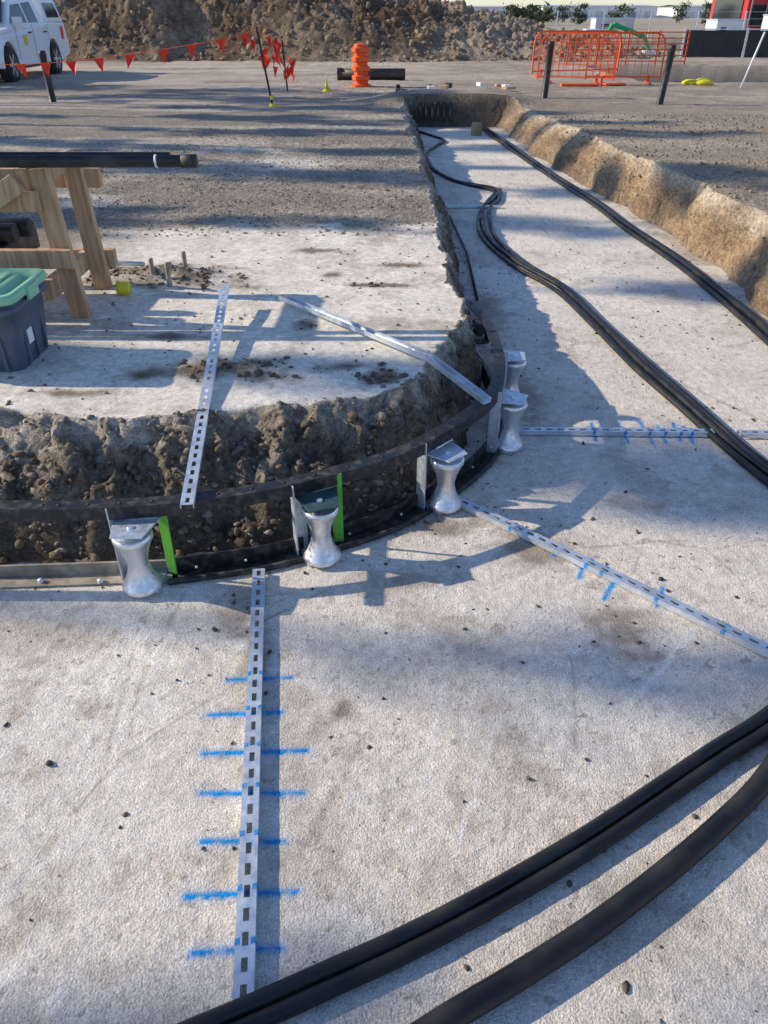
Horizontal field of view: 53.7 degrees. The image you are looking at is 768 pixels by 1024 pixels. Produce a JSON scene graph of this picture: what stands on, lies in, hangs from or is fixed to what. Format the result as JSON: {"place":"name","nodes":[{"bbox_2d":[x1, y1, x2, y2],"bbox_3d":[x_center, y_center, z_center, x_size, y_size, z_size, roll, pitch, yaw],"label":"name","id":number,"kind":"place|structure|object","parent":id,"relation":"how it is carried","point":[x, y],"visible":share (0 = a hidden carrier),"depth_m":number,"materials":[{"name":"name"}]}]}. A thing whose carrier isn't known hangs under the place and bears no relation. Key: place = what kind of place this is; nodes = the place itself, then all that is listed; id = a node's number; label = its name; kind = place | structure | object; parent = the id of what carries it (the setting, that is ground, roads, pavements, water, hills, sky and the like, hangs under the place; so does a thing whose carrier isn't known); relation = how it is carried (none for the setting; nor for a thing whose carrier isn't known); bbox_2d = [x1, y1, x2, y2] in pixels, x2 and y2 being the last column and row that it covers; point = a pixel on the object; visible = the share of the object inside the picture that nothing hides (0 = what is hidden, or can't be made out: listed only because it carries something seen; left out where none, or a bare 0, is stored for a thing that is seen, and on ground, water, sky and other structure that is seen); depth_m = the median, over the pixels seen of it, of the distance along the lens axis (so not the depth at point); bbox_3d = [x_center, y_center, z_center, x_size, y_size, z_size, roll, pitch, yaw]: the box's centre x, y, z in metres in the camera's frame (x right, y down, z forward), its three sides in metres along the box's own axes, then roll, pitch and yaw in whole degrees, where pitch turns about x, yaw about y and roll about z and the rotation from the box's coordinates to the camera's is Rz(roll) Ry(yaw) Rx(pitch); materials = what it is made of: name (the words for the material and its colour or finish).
{"place":"outdoors","nodes":[
{"label":"outdoors","id":0,"kind":"place"},
{"bbox_2d":[0,128,434,236],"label":"gravel","id":1,"kind":"structure","parent":0,"point":[267,226],"depth_m":6.28,"materials":[{"name":"grey gravel"}]},
{"bbox_2d":[85,263,407,384],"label":"dirt clumps","id":2,"kind":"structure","parent":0,"point":[258,372],"depth_m":3.24,"materials":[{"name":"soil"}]},
{"bbox_2d":[0,18,767,563],"bbox_3d":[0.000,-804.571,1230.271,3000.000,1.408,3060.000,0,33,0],"label":"ground","id":3,"kind":"structure","parent":0,"point":[96,108],"depth_m":5.23,"materials":[{"name":"grey soil"}]},
{"bbox_2d":[0,268,48,371],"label":"storage tub","id":4,"kind":"object","parent":3,"relation":"on","point":[24,344],"visible":1,"depth_m":3.14,"materials":[{"name":"plastic"}]},
{"bbox_2d":[0,0,69,81],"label":"van","id":5,"kind":"object","parent":3,"relation":"on","point":[29,29],"visible":0.93,"depth_m":18.16,"materials":[{"name":"paint"}]},
{"bbox_2d":[38,51,56,101],"bbox_3d":[-5.837,-7.538,13.174,0.148,0.800,0.148,-1,33,1],"label":"bollard post","id":6,"kind":"object","parent":3,"relation":"on","point":[48,81],"visible":0.84,"depth_m":13.17,"materials":[{"name":"black plastic"}]},
{"bbox_2d":[0,150,117,318],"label":"timber trestle","id":7,"kind":"object","parent":3,"relation":"on","point":[27,189],"visible":0.86,"depth_m":3.62,"materials":[{"name":"brown wood"}]},
{"bbox_2d":[0,152,197,167],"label":"black pipe","id":8,"kind":"object","parent":7,"relation":"on","point":[88,160],"visible":1,"depth_m":3.28,"materials":[{"name":"plastic"}]},
{"bbox_2d":[115,281,131,294],"bbox_3d":[-1.380,-1.188,4.028,0.064,0.075,0.075,0,33,0],"label":"yellow cap","id":9,"kind":"object","parent":3,"relation":"on","point":[122,288],"visible":1,"depth_m":4.00,"materials":[{"name":"plastic"}]},
{"bbox_2d":[118,261,144,265],"bbox_3d":[-1.575,-1.461,4.453,0.354,0.025,0.026,4,34,7],"label":"grey pipe","id":10,"kind":"object","parent":3,"relation":"on","point":[129,263],"visible":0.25,"depth_m":4.43,"materials":[{"name":"metal"}]},
{"bbox_2d":[180,285,229,508],"bbox_3d":[-0.708,-0.576,3.096,0.042,0.152,1.840,-3,33,-5],"label":"slotted channel","id":11,"kind":"object","parent":3,"relation":"on","point":[193,486],"visible":1,"depth_m":2.85,"materials":[{"name":"metal"}]},
{"bbox_2d":[0,410,428,563],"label":"slope clods","id":12,"kind":"object","parent":3,"relation":"on","point":[111,488],"visible":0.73,"depth_m":2.72,"materials":[{"name":"soil"}]},
{"bbox_2d":[1,224,457,419],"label":"pebbles","id":13,"kind":"object","parent":3,"relation":"on","point":[90,416],"visible":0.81,"depth_m":3.73,"materials":[{"name":"stone"}]},
{"bbox_2d":[0,302,480,562],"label":"slope rubble","id":14,"kind":"object","parent":3,"relation":"on","point":[240,448],"visible":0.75,"depth_m":2.80,"materials":[{"name":"soil"}]},
{"bbox_2d":[255,26,275,106],"bbox_3d":[-1.916,-7.209,12.325,0.238,1.144,0.106,0,33,0],"label":"star picket","id":15,"kind":"object","parent":3,"relation":"on","point":[272,104],"visible":0.93,"depth_m":12.34,"materials":[{"name":"black metal"}]},
{"bbox_2d":[0,31,296,82],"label":"flag bunting","id":16,"kind":"object","parent":15,"relation":"attached to","point":[277,45],"visible":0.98,"depth_m":12.86,"materials":[{"name":"fabric"}]},
{"bbox_2d":[281,36,287,90],"bbox_3d":[-1.975,-8.898,15.092,0.080,0.972,0.030,0,33,0],"label":"star picket","id":17,"kind":"object","parent":3,"relation":"on","point":[284,62],"visible":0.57,"depth_m":15.03,"materials":[{"name":"black metal"}]},
{"bbox_2d":[322,80,331,91],"bbox_3d":[-1.150,-8.538,15.209,0.193,0.200,0.193,0,33,0],"label":"yellow marker","id":18,"kind":"object","parent":3,"relation":"on","point":[326,88],"visible":1,"depth_m":15.19,"materials":[{"name":"plastic"}]},
{"bbox_2d":[350,43,371,87],"bbox_3d":[-0.490,-9.430,16.058,0.420,0.820,0.420,-10,34,-14],"label":"orange traffic barrel","id":19,"kind":"object","parent":3,"relation":"on","point":[360,67],"visible":0.93,"depth_m":15.93,"materials":[{"name":"plastic"}]},
{"bbox_2d":[53,0,687,62],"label":"spoil mound","id":20,"kind":"object","parent":3,"relation":"on","point":[181,31],"visible":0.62,"depth_m":25.53,"materials":[{"name":"brown soil"}]},
{"bbox_2d":[54,0,617,62],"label":"mound clods","id":21,"kind":"object","parent":20,"relation":"on","point":[163,27],"visible":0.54,"depth_m":25.37,"materials":[{"name":"soil"}]},
{"bbox_2d":[337,68,404,79],"bbox_3d":[-0.300,-10.310,17.874,1.600,0.268,0.268,0,33,0],"label":"drain pipe","id":22,"kind":"object","parent":3,"relation":"on","point":[378,73],"visible":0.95,"depth_m":17.77,"materials":[{"name":"black plastic"}]},
{"bbox_2d":[0,127,767,1023],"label":"concrete slab","id":23,"kind":"structure","parent":3,"relation":"on","point":[134,911],"depth_m":2.08,"materials":[{"name":"grey concrete"}]},
{"bbox_2d":[232,568,264,999],"bbox_3d":[-0.346,0.573,2.014,0.042,0.021,1.369,-4,33,-6],"label":"slotted channel","id":24,"kind":"object","parent":23,"relation":"on","point":[248,951],"visible":0.99,"depth_m":1.79,"materials":[{"name":"metal"}]},
{"bbox_2d":[0,300,505,588],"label":"cable bend guide","id":25,"kind":"object","parent":23,"relation":"on","point":[478,463],"visible":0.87,"depth_m":2.59,"materials":[{"name":"black metal"}]},
{"bbox_2d":[105,508,177,597],"bbox_3d":[-0.791,0.123,2.457,0.180,0.289,0.156,0,33,0],"label":"cable roller","id":26,"kind":"object","parent":25,"relation":"attached to","point":[131,539],"visible":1,"depth_m":2.45,"materials":[{"name":"metal"}]},
{"bbox_2d":[290,473,343,567],"bbox_3d":[-0.210,0.034,2.593,0.180,0.289,0.156,-11,35,-17],"label":"cable roller","id":27,"kind":"object","parent":25,"relation":"attached to","point":[320,512],"visible":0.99,"depth_m":2.59,"materials":[{"name":"metal"}]},
{"bbox_2d":[278,294,490,404],"bbox_3d":[-0.053,-0.787,3.471,0.055,0.100,1.481,-24,40,-32],"label":"channel offcut","id":28,"kind":"object","parent":25,"relation":"on","point":[459,380],"visible":1,"depth_m":3.33,"materials":[{"name":"metal"}]},
{"bbox_2d":[416,438,467,514],"bbox_3d":[0.233,-0.150,2.873,0.180,0.289,0.156,-27,42,-35],"label":"cable roller","id":29,"kind":"object","parent":25,"relation":"attached to","point":[447,461],"visible":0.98,"depth_m":2.85,"materials":[{"name":"metal"}]},
{"bbox_2d":[486,388,527,454],"bbox_3d":[0.537,-0.412,3.273,0.156,0.289,0.180,12,35,18],"label":"cable roller","id":30,"kind":"object","parent":25,"relation":"attached to","point":[510,407],"visible":0.98,"depth_m":3.24,"materials":[{"name":"metal"}]},
{"bbox_2d":[503,350,526,391],"bbox_3d":[0.604,-0.668,3.663,0.156,0.289,0.180,2,33,3],"label":"cable roller","id":31,"kind":"object","parent":25,"relation":"attached to","point":[515,361],"visible":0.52,"depth_m":3.60,"materials":[{"name":"metal"}]},
{"bbox_2d":[3,244,765,1023],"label":"loose grit","id":32,"kind":"object","parent":23,"relation":"on","point":[467,968],"visible":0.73,"depth_m":2.36,"materials":[{"name":"grey gravel"}]},
{"bbox_2d":[449,215,478,300],"bbox_3d":[0.640,-2.101,6.096,0.060,0.019,2.501,0,33,0],"label":"conduit","id":33,"kind":"object","parent":23,"relation":"on","point":[469,263],"depth_m":5.84,"materials":[{"name":"black plastic"}]},
{"bbox_2d":[176,130,767,1023],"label":"black conduit","id":34,"kind":"object","parent":23,"relation":"on","point":[292,984],"visible":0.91,"depth_m":1.69,"materials":[{"name":"black plastic"}]},
{"bbox_2d":[447,205,500,207],"bbox_3d":[0.885,-3.007,7.475,0.530,0.020,0.041,0,33,0],"label":"slotted channel","id":35,"kind":"object","parent":23,"relation":"on","point":[470,206],"visible":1,"depth_m":7.46,"materials":[{"name":"metal"}]},
{"bbox_2d":[471,319,488,343],"bbox_3d":[0.548,-1.058,4.415,0.112,0.120,0.145,-3,33,-5],"label":"conduit saddle","id":36,"kind":"object","parent":23,"relation":"on","point":[479,331],"visible":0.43,"depth_m":4.39,"materials":[{"name":"black plastic"}]},
{"bbox_2d":[228,188,767,1023],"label":"black conduit","id":37,"kind":"object","parent":23,"relation":"on","point":[380,966],"visible":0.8,"depth_m":1.63,"materials":[{"name":"black plastic"}]},
{"bbox_2d":[410,125,767,1023],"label":"black conduit","id":38,"kind":"object","parent":23,"relation":"on","point":[496,989],"visible":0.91,"depth_m":1.59,"materials":[{"name":"black plastic"}]},
{"bbox_2d":[426,158,767,486],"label":"black conduit","id":39,"kind":"object","parent":23,"relation":"on","point":[717,440],"visible":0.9,"depth_m":4.08,"materials":[{"name":"black plastic"}]},
{"bbox_2d":[458,495,767,657],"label":"slotted channel","id":40,"kind":"object","parent":23,"relation":"on","point":[723,629],"visible":0.99,"depth_m":2.53,"materials":[{"name":"metal"}]},
{"bbox_2d":[518,427,714,436],"bbox_3d":[1.030,-0.365,3.444,0.920,0.021,0.042,1,33,1],"label":"slotted channel","id":41,"kind":"object","parent":23,"relation":"on","point":[685,432],"visible":0.97,"depth_m":3.43,"materials":[{"name":"metal"}]},
{"bbox_2d":[482,128,767,345],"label":"black conduit","id":42,"kind":"object","parent":23,"relation":"on","point":[755,330],"visible":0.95,"depth_m":5.96,"materials":[{"name":"black plastic"}]},
{"bbox_2d":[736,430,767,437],"bbox_3d":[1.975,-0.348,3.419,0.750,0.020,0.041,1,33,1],"label":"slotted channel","id":43,"kind":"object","parent":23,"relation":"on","point":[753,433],"visible":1,"depth_m":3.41,"materials":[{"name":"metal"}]},
{"bbox_2d":[418,93,452,120],"bbox_3d":[0.855,-6.831,12.806,0.606,0.370,0.517,0,33,0],"label":"conduit stub","id":44,"kind":"object","parent":3,"relation":"on","point":[433,112],"visible":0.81,"depth_m":12.69,"materials":[{"name":"black plastic"}]},
{"bbox_2d":[396,82,515,90],"bbox_3d":[1.418,-8.235,14.746,2.561,0.098,1.527,-13,36,-19],"label":"site debris","id":45,"kind":"object","parent":3,"relation":"on","point":[480,84],"visible":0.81,"depth_m":14.90,"materials":[{"name":"white plastic"}]},
{"bbox_2d":[473,6,507,16],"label":"warehouse","id":46,"kind":"structure","parent":3,"relation":"on","point":[500,9],"depth_m":416.93,"materials":[{"name":"metal"}]},
{"bbox_2d":[503,3,511,15],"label":"distant tree","id":47,"kind":"object","parent":3,"relation":"on","point":[507,8],"visible":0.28,"depth_m":139.83,"materials":[{"name":"green plant"}]},
{"bbox_2d":[509,3,527,17],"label":"distant tree","id":48,"kind":"object","parent":3,"relation":"on","point":[516,11],"visible":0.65,"depth_m":102.97,"materials":[{"name":"green plant"}]},
{"bbox_2d":[526,5,538,19],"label":"distant tree","id":49,"kind":"object","parent":3,"relation":"on","point":[531,11],"visible":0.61,"depth_m":106.27,"materials":[{"name":"green plant"}]},
{"bbox_2d":[523,3,541,10],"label":"distant tree","id":50,"kind":"object","parent":3,"relation":"on","point":[528,6],"visible":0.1,"depth_m":125.19,"materials":[{"name":"green plant"}]},
{"bbox_2d":[528,1,556,23],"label":"distant tree","id":51,"kind":"object","parent":3,"relation":"on","point":[539,16],"visible":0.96,"depth_m":103.34,"materials":[{"name":"green plant"}]},
{"bbox_2d":[541,41,554,98],"bbox_3d":[2.994,-8.071,13.877,0.148,0.920,0.148,1,33,-1],"label":"bollard post","id":52,"kind":"object","parent":3,"relation":"on","point":[548,65],"visible":0.91,"depth_m":13.83,"materials":[{"name":"black plastic"}]},
{"bbox_2d":[553,2,572,21],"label":"distant tree","id":53,"kind":"object","parent":3,"relation":"on","point":[562,9],"visible":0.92,"depth_m":144.07,"materials":[{"name":"green plant"}]},
{"bbox_2d":[531,30,621,76],"bbox_3d":[4.750,-11.254,18.629,2.502,0.961,0.640,-12,35,-18],"label":"orange crowd barrier","id":54,"kind":"object","parent":3,"relation":"on","point":[571,38],"visible":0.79,"depth_m":18.54,"materials":[{"name":"metal"}]},
{"bbox_2d":[537,32,618,84],"bbox_3d":[4.225,-9.911,16.581,1.694,0.961,0.640,12,35,18],"label":"orange crowd barrier","id":55,"kind":"object","parent":3,"relation":"on","point":[589,45],"visible":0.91,"depth_m":16.51,"materials":[{"name":"metal"}]},
{"bbox_2d":[568,2,590,23],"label":"distant tree","id":56,"kind":"object","parent":3,"relation":"on","point":[576,14],"visible":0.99,"depth_m":114.36,"materials":[{"name":"green plant"}]},
{"bbox_2d":[560,83,625,86],"bbox_3d":[4.529,-9.225,16.383,1.492,0.050,0.353,-6,34,-8],"label":"barrier foot board","id":57,"kind":"object","parent":3,"relation":"on","point":[584,84],"visible":1,"depth_m":16.26,"materials":[{"name":"orange plastic"}]},
{"bbox_2d":[537,5,657,17],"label":"warehouse","id":58,"kind":"structure","parent":3,"relation":"on","point":[597,11],"depth_m":334.09,"materials":[{"name":"metal"}]},
{"bbox_2d":[590,18,635,28],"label":"site shed","id":59,"kind":"structure","parent":3,"relation":"on","point":[596,23],"depth_m":78.87,"materials":[{"name":"metal"}]},
{"bbox_2d":[583,22,658,56],"bbox_3d":[8.700,-17.419,28.040,2.900,1.132,0.700,0,33,0],"label":"green site machine","id":60,"kind":"object","parent":3,"relation":"on","point":[619,26],"visible":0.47,"depth_m":27.83,"materials":[{"name":"paint"}]},
{"bbox_2d":[606,3,636,17],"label":"distant tree","id":61,"kind":"object","parent":3,"relation":"on","point":[624,12],"visible":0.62,"depth_m":113.36,"materials":[{"name":"green plant"}]},
{"bbox_2d":[585,32,665,83],"bbox_3d":[5.300,-9.966,16.664,1.644,0.961,0.640,4,33,6],"label":"orange crowd barrier","id":62,"kind":"object","parent":3,"relation":"on","point":[639,76],"visible":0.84,"depth_m":16.60,"materials":[{"name":"metal"}]},
{"bbox_2d":[566,30,690,64],"bbox_3d":[7.400,-14.095,23.044,3.640,0.900,0.040,0,33,0],"label":"orange fence","id":63,"kind":"object","parent":3,"relation":"on","point":[628,43],"visible":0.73,"depth_m":23.02,"materials":[{"name":"plastic"}]},
{"bbox_2d":[533,113,767,297],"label":"spoil stones","id":64,"kind":"object","parent":3,"relation":"on","point":[753,266],"visible":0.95,"depth_m":8.82,"materials":[{"name":"stone"}]},
{"bbox_2d":[556,11,747,36],"bbox_3d":[34.200,-24.675,38.768,50.496,1.550,0.052,1,33,2],"label":"wire fence","id":65,"kind":"object","parent":3,"relation":"on","point":[650,21],"visible":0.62,"depth_m":39.27,"materials":[{"name":"metal"}]},
{"bbox_2d":[656,44,676,104],"bbox_3d":[4.777,-7.388,12.854,0.148,0.900,0.148,3,33,-2],"label":"bollard post","id":66,"kind":"object","parent":3,"relation":"on","point":[666,72],"visible":0.9,"depth_m":12.81,"materials":[{"name":"black plastic"}]},
{"bbox_2d":[601,35,747,50],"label":"spoil bank","id":67,"kind":"structure","parent":3,"relation":"on","point":[661,46],"depth_m":32.55,"materials":[{"name":"brown soil"}]},
{"bbox_2d":[656,5,706,17],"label":"warehouse","id":68,"kind":"structure","parent":3,"relation":"on","point":[666,11],"depth_m":334.36,"materials":[{"name":"metal"}]},
{"bbox_2d":[672,0,691,22],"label":"distant tree","id":69,"kind":"object","parent":3,"relation":"on","point":[681,13],"visible":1,"depth_m":137.07,"materials":[{"name":"green plant"}]},
{"bbox_2d":[681,78,713,84],"bbox_3d":[6.933,-9.512,16.758,0.692,0.130,0.462,8,34,12],"label":"yellow bag","id":70,"kind":"object","parent":3,"relation":"on","point":[703,81],"visible":1,"depth_m":16.64,"materials":[{"name":"plastic"}]},
{"bbox_2d":[697,3,711,23],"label":"distant tree","id":71,"kind":"object","parent":3,"relation":"on","point":[705,16],"visible":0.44,"depth_m":108.37,"materials":[{"name":"green plant"}]},
{"bbox_2d":[680,28,767,57],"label":"shade cloth fence","id":72,"kind":"object","parent":3,"relation":"on","point":[716,42],"visible":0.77,"depth_m":26.96,"materials":[{"name":"fabric"}]},
{"bbox_2d":[705,19,747,28],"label":"site shed","id":73,"kind":"structure","parent":3,"relation":"on","point":[724,23],"depth_m":57.93,"materials":[{"name":"metal"}]},
{"bbox_2d":[709,0,767,28],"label":"red commercial building","id":74,"kind":"structure","parent":3,"relation":"on","point":[736,9],"depth_m":68.75,"materials":[{"name":"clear glass"}]},
{"bbox_2d":[740,32,765,87],"bbox_3d":[7.625,-9.329,15.730,0.287,1.059,0.040,0,33,0],"label":"white stake","id":75,"kind":"object","parent":3,"relation":"on","point":[752,60],"visible":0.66,"depth_m":15.70,"materials":[{"name":"paint"}]},
{"bbox_2d":[761,14,767,28],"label":"site shed","id":76,"kind":"structure","parent":3,"relation":"on","point":[765,22],"depth_m":63.47,"materials":[{"name":"metal"}]},
{"bbox_2d":[471,122,481,135],"bbox_3d":[1.460,-6.030,11.950,0.138,0.180,0.178,-10,34,-14],"label":"sandstone block","id":77,"kind":"object","parent":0,"point":[476,128],"depth_m":11.89,"materials":[{"name":"grey stone"}]},
{"bbox_2d":[441,0,712,8],"label":"sky","id":78,"kind":"structure","parent":0,"point":[468,2],"materials":[{"name":"white"}]}
]}

